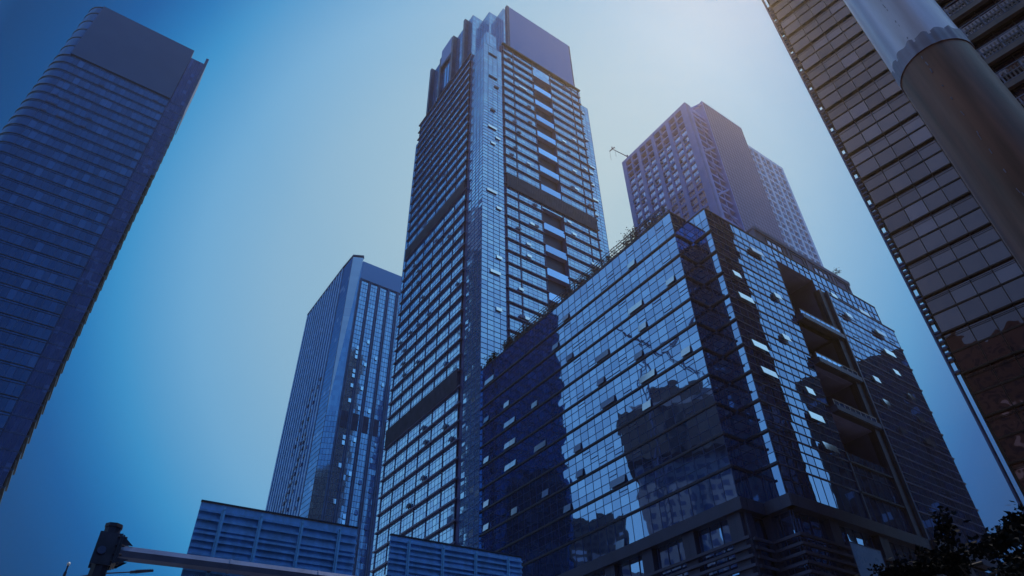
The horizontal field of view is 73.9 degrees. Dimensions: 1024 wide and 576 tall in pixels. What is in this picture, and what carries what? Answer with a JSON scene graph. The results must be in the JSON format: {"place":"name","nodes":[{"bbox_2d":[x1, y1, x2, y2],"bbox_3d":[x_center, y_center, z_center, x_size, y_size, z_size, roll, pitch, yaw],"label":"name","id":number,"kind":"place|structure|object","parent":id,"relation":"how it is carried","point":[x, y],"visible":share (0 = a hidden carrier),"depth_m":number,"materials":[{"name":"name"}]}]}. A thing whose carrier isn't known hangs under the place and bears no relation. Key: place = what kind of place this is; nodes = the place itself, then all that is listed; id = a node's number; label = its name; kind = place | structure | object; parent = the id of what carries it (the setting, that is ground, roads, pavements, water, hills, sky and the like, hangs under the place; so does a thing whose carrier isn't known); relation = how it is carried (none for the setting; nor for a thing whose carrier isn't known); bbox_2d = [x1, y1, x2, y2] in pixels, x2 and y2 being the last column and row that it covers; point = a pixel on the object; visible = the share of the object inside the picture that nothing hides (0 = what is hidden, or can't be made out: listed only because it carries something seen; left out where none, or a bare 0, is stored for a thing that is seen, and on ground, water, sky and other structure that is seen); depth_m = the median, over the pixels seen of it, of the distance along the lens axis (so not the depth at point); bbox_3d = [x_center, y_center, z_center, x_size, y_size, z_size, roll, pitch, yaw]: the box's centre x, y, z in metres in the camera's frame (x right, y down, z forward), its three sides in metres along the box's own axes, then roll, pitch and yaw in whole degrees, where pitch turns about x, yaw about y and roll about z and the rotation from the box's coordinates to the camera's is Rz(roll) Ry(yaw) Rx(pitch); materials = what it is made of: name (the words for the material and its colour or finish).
{"place":"outdoors","nodes":[
{"label":"outdoors","id":0,"kind":"place"},
{"bbox_2d":[63,562,70,575],"bbox_3d":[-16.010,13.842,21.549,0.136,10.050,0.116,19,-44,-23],"label":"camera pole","id":1,"kind":"object","parent":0,"point":[68,565],"visible":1,"depth_m":24.58,"materials":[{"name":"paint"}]},
{"bbox_2d":[0,6,208,503],"bbox_3d":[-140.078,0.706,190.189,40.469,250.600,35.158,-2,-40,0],"label":"office tower","id":2,"kind":"structure","parent":0,"point":[87,132],"depth_m":210.23,"materials":[{"name":"blue glass"}]},
{"bbox_2d":[369,5,609,575],"bbox_3d":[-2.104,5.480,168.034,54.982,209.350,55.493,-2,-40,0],"label":"skyscraper","id":3,"kind":"structure","parent":0,"point":[506,234],"depth_m":160.26,"materials":[{"name":"glass"},{"name":"blue metal"},{"name":"metal"}]},
{"bbox_2d":[487,187,497,194],"bbox_3d":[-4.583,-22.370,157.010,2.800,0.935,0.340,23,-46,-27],"label":"open window","id":4,"kind":"structure","parent":3,"relation":"in","point":[488,189],"depth_m":156.86,"materials":[{"name":"blue glass"}]},
{"bbox_2d":[490,268,500,275],"bbox_3d":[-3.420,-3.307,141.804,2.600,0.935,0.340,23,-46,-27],"label":"open window","id":5,"kind":"structure","parent":3,"relation":"in","point":[491,270],"depth_m":141.70,"materials":[{"name":"blue glass"}]},
{"bbox_2d":[0,0,1023,575],"label":"sky","id":6,"kind":"structure","parent":0,"point":[291,157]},
{"bbox_2d":[622,101,823,266],"bbox_3d":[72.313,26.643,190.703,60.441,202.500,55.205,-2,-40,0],"label":"residential tower","id":7,"kind":"structure","parent":0,"point":[686,161],"depth_m":223.93,"materials":[{"name":"blue concrete"}]},
{"label":"ground","id":8,"kind":"structure","parent":0,"visible":0},
{"bbox_2d":[82,569,153,575],"bbox_3d":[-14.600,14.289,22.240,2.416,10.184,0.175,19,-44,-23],"label":"street lamp","id":9,"kind":"object","parent":8,"relation":"on","point":[140,571],"visible":0.9,"depth_m":25.61,"materials":[{"name":"metal"}]},
{"bbox_2d":[265,255,401,575],"bbox_3d":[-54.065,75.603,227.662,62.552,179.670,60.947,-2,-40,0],"label":"faceted tower","id":10,"kind":"structure","parent":8,"relation":"on","point":[328,463],"depth_m":229.49,"materials":[{"name":"blue glass"}]},
{"bbox_2d":[479,208,1006,575],"bbox_3d":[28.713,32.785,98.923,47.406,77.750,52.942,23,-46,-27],"label":"office block","id":11,"kind":"structure","parent":8,"relation":"on","point":[704,392],"depth_m":86.30,"materials":[{"name":"blue glass"}]},
{"bbox_2d":[483,415,488,423],"bbox_3d":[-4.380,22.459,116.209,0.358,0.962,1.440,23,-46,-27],"label":"open window","id":12,"kind":"structure","parent":11,"relation":"in","point":[486,419],"depth_m":116.09,"materials":[{"name":"blue glass"}]},
{"bbox_2d":[483,456,488,463],"bbox_3d":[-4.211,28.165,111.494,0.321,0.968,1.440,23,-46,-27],"label":"open window","id":13,"kind":"structure","parent":11,"relation":"in","point":[486,459],"depth_m":111.37,"materials":[{"name":"blue glass"}]},
{"bbox_2d":[483,499,488,507],"bbox_3d":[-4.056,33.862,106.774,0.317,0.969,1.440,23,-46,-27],"label":"open window","id":14,"kind":"structure","parent":11,"relation":"in","point":[486,503],"depth_m":106.63,"materials":[{"name":"blue glass"}]},
{"bbox_2d":[483,523,488,531],"bbox_3d":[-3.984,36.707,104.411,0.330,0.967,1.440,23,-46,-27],"label":"open window","id":15,"kind":"structure","parent":11,"relation":"in","point":[486,526],"depth_m":104.26,"materials":[{"name":"blue glass"}]},
{"bbox_2d":[484,374,493,385],"bbox_3d":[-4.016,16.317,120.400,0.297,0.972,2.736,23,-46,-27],"label":"open window","id":16,"kind":"structure","parent":11,"relation":"in","point":[491,378],"depth_m":120.17,"materials":[{"name":"blue glass"}]},
{"bbox_2d":[483,350,498,364],"bbox_3d":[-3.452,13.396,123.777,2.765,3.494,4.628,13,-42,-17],"label":"roof bush","id":17,"kind":"object","parent":11,"relation":"on","point":[490,359],"visible":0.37,"depth_m":123.75,"materials":[{"name":"green plant"}]},
{"bbox_2d":[503,400,509,408],"bbox_3d":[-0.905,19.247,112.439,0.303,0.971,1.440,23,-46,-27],"label":"open window","id":18,"kind":"structure","parent":11,"relation":"in","point":[507,403],"depth_m":112.27,"materials":[{"name":"blue glass"}]},
{"bbox_2d":[501,335,512,348],"bbox_3d":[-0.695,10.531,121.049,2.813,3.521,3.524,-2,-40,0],"label":"climbing shrub","id":19,"kind":"object","parent":11,"relation":"on","point":[508,338],"visible":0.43,"depth_m":120.64,"materials":[{"name":"green plant"}]},
{"bbox_2d":[504,421,509,428],"bbox_3d":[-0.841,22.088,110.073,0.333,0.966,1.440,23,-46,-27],"label":"open window","id":20,"kind":"structure","parent":11,"relation":"in","point":[506,424],"depth_m":109.96,"materials":[{"name":"blue glass"}]},
{"bbox_2d":[504,441,509,449],"bbox_3d":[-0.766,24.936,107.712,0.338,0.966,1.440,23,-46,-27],"label":"open window","id":21,"kind":"structure","parent":11,"relation":"in","point":[506,446],"depth_m":107.57,"materials":[{"name":"blue glass"}]},
{"bbox_2d":[504,463,510,471],"bbox_3d":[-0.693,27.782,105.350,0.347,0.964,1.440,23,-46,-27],"label":"open window","id":22,"kind":"structure","parent":11,"relation":"in","point":[507,467],"depth_m":105.21,"materials":[{"name":"blue glass"}]},
{"bbox_2d":[509,416,514,424],"bbox_3d":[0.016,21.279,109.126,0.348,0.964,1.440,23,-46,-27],"label":"open window","id":23,"kind":"structure","parent":11,"relation":"in","point":[511,421],"depth_m":109.03,"materials":[{"name":"blue glass"}]},
{"bbox_2d":[509,438,515,445],"bbox_3d":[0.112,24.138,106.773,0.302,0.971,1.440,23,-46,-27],"label":"open window","id":24,"kind":"structure","parent":11,"relation":"in","point":[513,441],"depth_m":106.66,"materials":[{"name":"blue glass"}]},
{"bbox_2d":[510,459,516,467],"bbox_3d":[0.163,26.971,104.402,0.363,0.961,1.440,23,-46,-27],"label":"open window","id":25,"kind":"structure","parent":11,"relation":"in","point":[513,463],"depth_m":104.26,"materials":[{"name":"blue glass"}]},
{"bbox_2d":[511,506,517,515],"bbox_3d":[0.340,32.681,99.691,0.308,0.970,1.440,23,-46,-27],"label":"open window","id":26,"kind":"structure","parent":11,"relation":"in","point":[514,511],"depth_m":99.54,"materials":[{"name":"blue glass"}]},
{"bbox_2d":[511,329,523,341],"bbox_3d":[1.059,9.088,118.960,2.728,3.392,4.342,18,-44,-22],"label":"climbing shrub","id":27,"kind":"object","parent":11,"relation":"on","point":[518,334],"visible":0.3,"depth_m":118.74,"materials":[{"name":"green plant"}]},
{"bbox_2d":[531,400,537,408],"bbox_3d":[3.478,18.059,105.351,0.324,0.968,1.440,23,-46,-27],"label":"open window","id":28,"kind":"structure","parent":11,"relation":"in","point":[534,404],"depth_m":105.24,"materials":[{"name":"blue glass"}]},
{"bbox_2d":[534,440,545,452],"bbox_3d":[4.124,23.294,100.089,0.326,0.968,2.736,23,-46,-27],"label":"open window","id":29,"kind":"structure","parent":11,"relation":"in","point":[540,446],"depth_m":99.93,"materials":[{"name":"blue glass"}]},
{"bbox_2d":[542,488,548,497],"bbox_3d":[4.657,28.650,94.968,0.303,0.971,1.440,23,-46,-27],"label":"open window","id":30,"kind":"structure","parent":11,"relation":"in","point":[545,493],"depth_m":94.86,"materials":[{"name":"blue glass"}]},
{"bbox_2d":[552,342,558,350],"bbox_3d":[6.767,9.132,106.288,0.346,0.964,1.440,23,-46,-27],"label":"open window","id":31,"kind":"structure","parent":11,"relation":"in","point":[555,346],"depth_m":106.14,"materials":[{"name":"blue glass"}]},
{"bbox_2d":[562,313,568,321],"bbox_3d":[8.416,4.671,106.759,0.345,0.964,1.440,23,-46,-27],"label":"open window","id":32,"kind":"structure","parent":11,"relation":"in","point":[566,317],"depth_m":106.63,"materials":[{"name":"blue glass"}]},
{"bbox_2d":[563,503,571,513],"bbox_3d":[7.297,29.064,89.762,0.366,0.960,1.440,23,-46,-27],"label":"open window","id":33,"kind":"structure","parent":11,"relation":"in","point":[567,508],"depth_m":89.62,"materials":[{"name":"blue glass"}]},
{"bbox_2d":[566,353,572,361],"bbox_3d":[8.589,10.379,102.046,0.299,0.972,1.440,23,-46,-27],"label":"open window","id":34,"kind":"structure","parent":11,"relation":"in","point":[570,356],"depth_m":101.91,"materials":[{"name":"blue glass"}]},
{"bbox_2d":[574,443,580,452],"bbox_3d":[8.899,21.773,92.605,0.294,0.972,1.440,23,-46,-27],"label":"open window","id":35,"kind":"structure","parent":11,"relation":"in","point":[577,448],"depth_m":92.47,"materials":[{"name":"blue glass"}]},
{"bbox_2d":[575,468,583,478],"bbox_3d":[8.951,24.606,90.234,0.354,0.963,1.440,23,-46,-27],"label":"open window","id":36,"kind":"structure","parent":11,"relation":"in","point":[580,473],"depth_m":90.06,"materials":[{"name":"blue glass"}]},
{"bbox_2d":[576,269,595,286],"bbox_3d":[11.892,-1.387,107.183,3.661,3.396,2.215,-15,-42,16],"label":"climbing shrub","id":37,"kind":"object","parent":11,"relation":"on","point":[584,277],"visible":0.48,"depth_m":107.57,"materials":[{"name":"green plant"}]},
{"bbox_2d":[503,205,669,350],"bbox_3d":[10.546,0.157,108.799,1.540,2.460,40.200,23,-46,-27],"label":"roof trellis","id":38,"kind":"object","parent":11,"relation":"on","point":[601,260],"visible":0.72,"depth_m":106.60,"materials":[{"name":"paint"}]},
{"bbox_2d":[640,212,657,230],"bbox_3d":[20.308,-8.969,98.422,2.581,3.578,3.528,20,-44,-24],"label":"climbing shrub","id":39,"kind":"object","parent":38,"relation":"attached to","point":[649,225],"visible":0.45,"depth_m":98.65,"materials":[{"name":"green plant"}]},
{"bbox_2d":[597,376,604,385],"bbox_3d":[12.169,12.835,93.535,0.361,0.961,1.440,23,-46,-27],"label":"open window","id":40,"kind":"structure","parent":11,"relation":"in","point":[602,380],"depth_m":93.37,"materials":[{"name":"blue glass"}]},
{"bbox_2d":[595,349,608,362],"bbox_3d":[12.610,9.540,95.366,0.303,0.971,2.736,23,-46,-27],"label":"open window","id":41,"kind":"structure","parent":11,"relation":"in","point":[604,354],"depth_m":95.25,"materials":[{"name":"blue glass"}]},
{"bbox_2d":[600,395,614,409],"bbox_3d":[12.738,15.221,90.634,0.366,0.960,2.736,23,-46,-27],"label":"open window","id":42,"kind":"structure","parent":11,"relation":"in","point":[609,401],"depth_m":90.52,"materials":[{"name":"blue glass"}]},
{"bbox_2d":[602,250,614,265],"bbox_3d":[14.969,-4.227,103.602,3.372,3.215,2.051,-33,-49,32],"label":"climbing shrub","id":43,"kind":"object","parent":11,"relation":"on","point":[608,257],"visible":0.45,"depth_m":103.73,"materials":[{"name":"green plant"}]},
{"bbox_2d":[610,474,625,488],"bbox_3d":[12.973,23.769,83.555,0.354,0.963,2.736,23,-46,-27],"label":"open window","id":44,"kind":"structure","parent":11,"relation":"in","point":[620,480],"depth_m":83.39,"materials":[{"name":"blue glass"}]},
{"bbox_2d":[616,539,624,549],"bbox_3d":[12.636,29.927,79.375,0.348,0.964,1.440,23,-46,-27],"label":"open window","id":45,"kind":"structure","parent":11,"relation":"in","point":[621,543],"depth_m":79.29,"materials":[{"name":"blue glass"}]},
{"bbox_2d":[611,235,630,254],"bbox_3d":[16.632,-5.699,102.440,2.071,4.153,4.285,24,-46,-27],"label":"climbing shrub","id":46,"kind":"object","parent":11,"relation":"on","point":[620,245],"visible":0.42,"depth_m":102.33,"materials":[{"name":"green plant"}]},
{"bbox_2d":[627,259,634,268],"bbox_3d":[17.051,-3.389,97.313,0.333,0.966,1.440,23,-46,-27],"label":"open window","id":47,"kind":"structure","parent":11,"relation":"in","point":[632,263],"depth_m":97.22,"materials":[{"name":"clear glass"}]},
{"bbox_2d":[620,225,642,246],"bbox_3d":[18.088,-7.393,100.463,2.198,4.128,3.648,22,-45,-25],"label":"climbing shrub","id":48,"kind":"object","parent":11,"relation":"on","point":[633,233],"visible":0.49,"depth_m":100.85,"materials":[{"name":"green plant"}]},
{"bbox_2d":[628,299,642,314],"bbox_3d":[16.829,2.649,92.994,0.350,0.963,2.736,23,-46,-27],"label":"open window","id":49,"kind":"structure","parent":11,"relation":"in","point":[639,304],"depth_m":92.83,"materials":[{"name":"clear glass"}]},
{"bbox_2d":[634,350,642,360],"bbox_3d":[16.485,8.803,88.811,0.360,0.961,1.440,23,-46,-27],"label":"open window","id":50,"kind":"structure","parent":11,"relation":"in","point":[637,356],"depth_m":88.68,"materials":[{"name":"blue glass"}]},
{"bbox_2d":[638,321,646,331],"bbox_3d":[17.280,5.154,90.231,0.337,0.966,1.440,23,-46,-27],"label":"open window","id":51,"kind":"structure","parent":11,"relation":"in","point":[643,326],"depth_m":90.12,"materials":[{"name":"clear glass"}]},
{"bbox_2d":[642,400,651,410],"bbox_3d":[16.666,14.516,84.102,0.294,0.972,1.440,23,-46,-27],"label":"open window","id":52,"kind":"structure","parent":11,"relation":"in","point":[646,405],"depth_m":84.00,"materials":[{"name":"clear glass"}]},
{"bbox_2d":[639,369,655,384],"bbox_3d":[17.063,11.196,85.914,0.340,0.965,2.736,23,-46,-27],"label":"open window","id":53,"kind":"structure","parent":11,"relation":"in","point":[651,374],"depth_m":85.80,"materials":[{"name":"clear glass"}]},
{"bbox_2d":[666,275,674,285],"bbox_3d":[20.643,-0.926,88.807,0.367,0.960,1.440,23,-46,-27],"label":"open window","id":54,"kind":"structure","parent":11,"relation":"in","point":[671,280],"depth_m":88.67,"materials":[{"name":"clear glass"}]},
{"bbox_2d":[681,345,691,357],"bbox_3d":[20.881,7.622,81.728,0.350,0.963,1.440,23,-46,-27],"label":"open window","id":55,"kind":"structure","parent":11,"relation":"in","point":[686,351],"depth_m":81.60,"materials":[{"name":"blue glass"}]},
{"bbox_2d":[731,270,741,279],"bbox_3d":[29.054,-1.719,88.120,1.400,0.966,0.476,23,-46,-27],"label":"open window","id":56,"kind":"structure","parent":11,"relation":"in","point":[735,274],"depth_m":88.07,"materials":[{"name":"blue glass"}]},
{"bbox_2d":[737,292,754,304],"bbox_3d":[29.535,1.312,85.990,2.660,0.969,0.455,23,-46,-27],"label":"open window","id":57,"kind":"structure","parent":11,"relation":"in","point":[741,296],"depth_m":85.83,"materials":[{"name":"blue glass"}]},
{"bbox_2d":[749,246,764,258],"bbox_3d":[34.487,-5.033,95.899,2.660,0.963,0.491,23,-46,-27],"label":"open window","id":58,"kind":"structure","parent":11,"relation":"in","point":[752,250],"depth_m":95.77,"materials":[{"name":"blue glass"}]},
{"bbox_2d":[750,339,768,352],"bbox_3d":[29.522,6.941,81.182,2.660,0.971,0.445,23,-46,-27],"label":"open window","id":59,"kind":"structure","parent":11,"relation":"in","point":[754,344],"depth_m":81.03,"materials":[{"name":"blue glass"}]},
{"bbox_2d":[759,366,778,379],"bbox_3d":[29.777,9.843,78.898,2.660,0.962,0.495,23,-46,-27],"label":"open window","id":60,"kind":"structure","parent":11,"relation":"in","point":[763,370],"depth_m":78.76,"materials":[{"name":"blue glass"}]},
{"bbox_2d":[772,292,782,301],"bbox_3d":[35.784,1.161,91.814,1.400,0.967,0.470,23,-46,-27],"label":"open window","id":61,"kind":"structure","parent":11,"relation":"in","point":[775,295],"depth_m":91.79,"materials":[{"name":"blue glass"}]},
{"bbox_2d":[780,333,791,342],"bbox_3d":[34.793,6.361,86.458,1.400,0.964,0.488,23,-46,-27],"label":"open window","id":62,"kind":"structure","parent":11,"relation":"in","point":[785,338],"depth_m":86.40,"materials":[{"name":"blue glass"}]},
{"bbox_2d":[804,386,815,396],"bbox_3d":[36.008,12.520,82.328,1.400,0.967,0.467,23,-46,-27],"label":"open window","id":63,"kind":"structure","parent":11,"relation":"in","point":[809,391],"depth_m":82.26,"materials":[{"name":"blue glass"}]},
{"bbox_2d":[807,411,825,423],"bbox_3d":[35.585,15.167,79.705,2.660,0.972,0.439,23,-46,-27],"label":"open window","id":64,"kind":"structure","parent":11,"relation":"in","point":[817,418],"depth_m":79.53,"materials":[{"name":"blue glass"}]},
{"bbox_2d":[820,441,839,454],"bbox_3d":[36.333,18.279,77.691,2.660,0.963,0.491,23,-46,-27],"label":"open window","id":65,"kind":"structure","parent":11,"relation":"in","point":[829,448],"depth_m":77.52,"materials":[{"name":"grey glass"}]},
{"bbox_2d":[844,312,853,319],"bbox_3d":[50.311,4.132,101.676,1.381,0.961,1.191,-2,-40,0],"label":"open window","id":66,"kind":"structure","parent":11,"relation":"in","point":[847,314],"depth_m":101.65,"materials":[{"name":"blue glass"}]},
{"bbox_2d":[871,375,881,383],"bbox_3d":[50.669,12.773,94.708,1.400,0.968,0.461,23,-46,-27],"label":"open window","id":67,"kind":"structure","parent":11,"relation":"in","point":[874,378],"depth_m":94.61,"materials":[{"name":"blue glass"}]},
{"bbox_2d":[873,328,887,338],"bbox_3d":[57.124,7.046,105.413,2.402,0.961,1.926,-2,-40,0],"label":"open window","id":68,"kind":"structure","parent":11,"relation":"in","point":[877,332],"depth_m":105.31,"materials":[{"name":"blue glass"}]},
{"bbox_2d":[881,399,891,407],"bbox_3d":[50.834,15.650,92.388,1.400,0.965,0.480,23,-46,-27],"label":"open window","id":69,"kind":"structure","parent":11,"relation":"in","point":[884,401],"depth_m":92.29,"materials":[{"name":"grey glass"}]},
{"bbox_2d":[882,348,895,358],"bbox_3d":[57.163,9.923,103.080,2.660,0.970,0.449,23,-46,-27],"label":"open window","id":70,"kind":"structure","parent":11,"relation":"in","point":[886,352],"depth_m":102.92,"materials":[{"name":"blue glass"}]},
{"bbox_2d":[891,369,900,376],"bbox_3d":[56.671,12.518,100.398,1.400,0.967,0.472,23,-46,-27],"label":"open window","id":71,"kind":"structure","parent":11,"relation":"in","point":[895,372],"depth_m":100.39,"materials":[{"name":"blue glass"}]},
{"bbox_2d":[897,426,907,434],"bbox_3d":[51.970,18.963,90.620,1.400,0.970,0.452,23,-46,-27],"label":"open window","id":72,"kind":"structure","parent":11,"relation":"in","point":[901,430],"depth_m":90.55,"materials":[{"name":"black glass"}]},
{"bbox_2d":[906,393,916,401],"bbox_3d":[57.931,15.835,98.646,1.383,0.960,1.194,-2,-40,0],"label":"open window","id":73,"kind":"structure","parent":11,"relation":"in","point":[910,397],"depth_m":98.60,"materials":[{"name":"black glass"}]},
{"bbox_2d":[916,415,926,424],"bbox_3d":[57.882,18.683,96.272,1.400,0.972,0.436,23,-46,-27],"label":"open window","id":74,"kind":"structure","parent":11,"relation":"in","point":[919,418],"depth_m":96.17,"materials":[{"name":"black glass"}]},
{"bbox_2d":[922,437,937,448],"bbox_3d":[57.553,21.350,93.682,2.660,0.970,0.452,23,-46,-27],"label":"open window","id":75,"kind":"structure","parent":11,"relation":"in","point":[930,443],"depth_m":93.54,"materials":[{"name":"black glass"}]},
{"bbox_2d":[762,0,1023,512],"bbox_3d":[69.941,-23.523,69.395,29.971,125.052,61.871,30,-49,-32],"label":"brown glass tower","id":76,"kind":"structure","parent":8,"relation":"on","point":[964,271],"depth_m":69.49,"materials":[{"name":"brown glass"},{"name":"dark metal"}]},
{"bbox_3d":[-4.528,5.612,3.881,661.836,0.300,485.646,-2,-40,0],"label":"road","id":77,"kind":"structure","parent":0,"visible":0},
{"bbox_2d":[87,522,352,575],"bbox_3d":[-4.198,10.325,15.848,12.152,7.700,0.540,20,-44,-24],"label":"sign gantry","id":78,"kind":"object","parent":77,"relation":"on","point":[113,550],"visible":1,"depth_m":15.97,"materials":[{"name":"metal"}]},
{"bbox_2d":[181,499,358,575],"bbox_3d":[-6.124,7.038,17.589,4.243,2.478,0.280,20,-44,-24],"label":"traffic sign","id":79,"kind":"object","parent":78,"relation":"attached to","point":[233,532],"visible":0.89,"depth_m":17.88,"materials":[{"name":"metal"}]},
{"bbox_2d":[387,533,522,575],"bbox_3d":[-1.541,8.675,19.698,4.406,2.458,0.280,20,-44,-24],"label":"traffic sign","id":80,"kind":"object","parent":78,"relation":"attached to","point":[410,556],"visible":1,"depth_m":20.02,"materials":[{"name":"metal"}]},
{"bbox_2d":[843,0,1023,270],"bbox_3d":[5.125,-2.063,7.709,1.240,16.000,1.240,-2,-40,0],"label":"street column","id":81,"kind":"structure","parent":77,"relation":"on","point":[968,106],"depth_m":7.42,"materials":[{"name":"grey metal"}]},
{"bbox_2d":[855,501,1023,575],"bbox_3d":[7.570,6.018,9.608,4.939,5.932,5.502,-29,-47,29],"label":"street tree","id":82,"kind":"object","parent":77,"relation":"on","point":[1002,541],"visible":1,"depth_m":9.56,"materials":[{"name":"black plant"}]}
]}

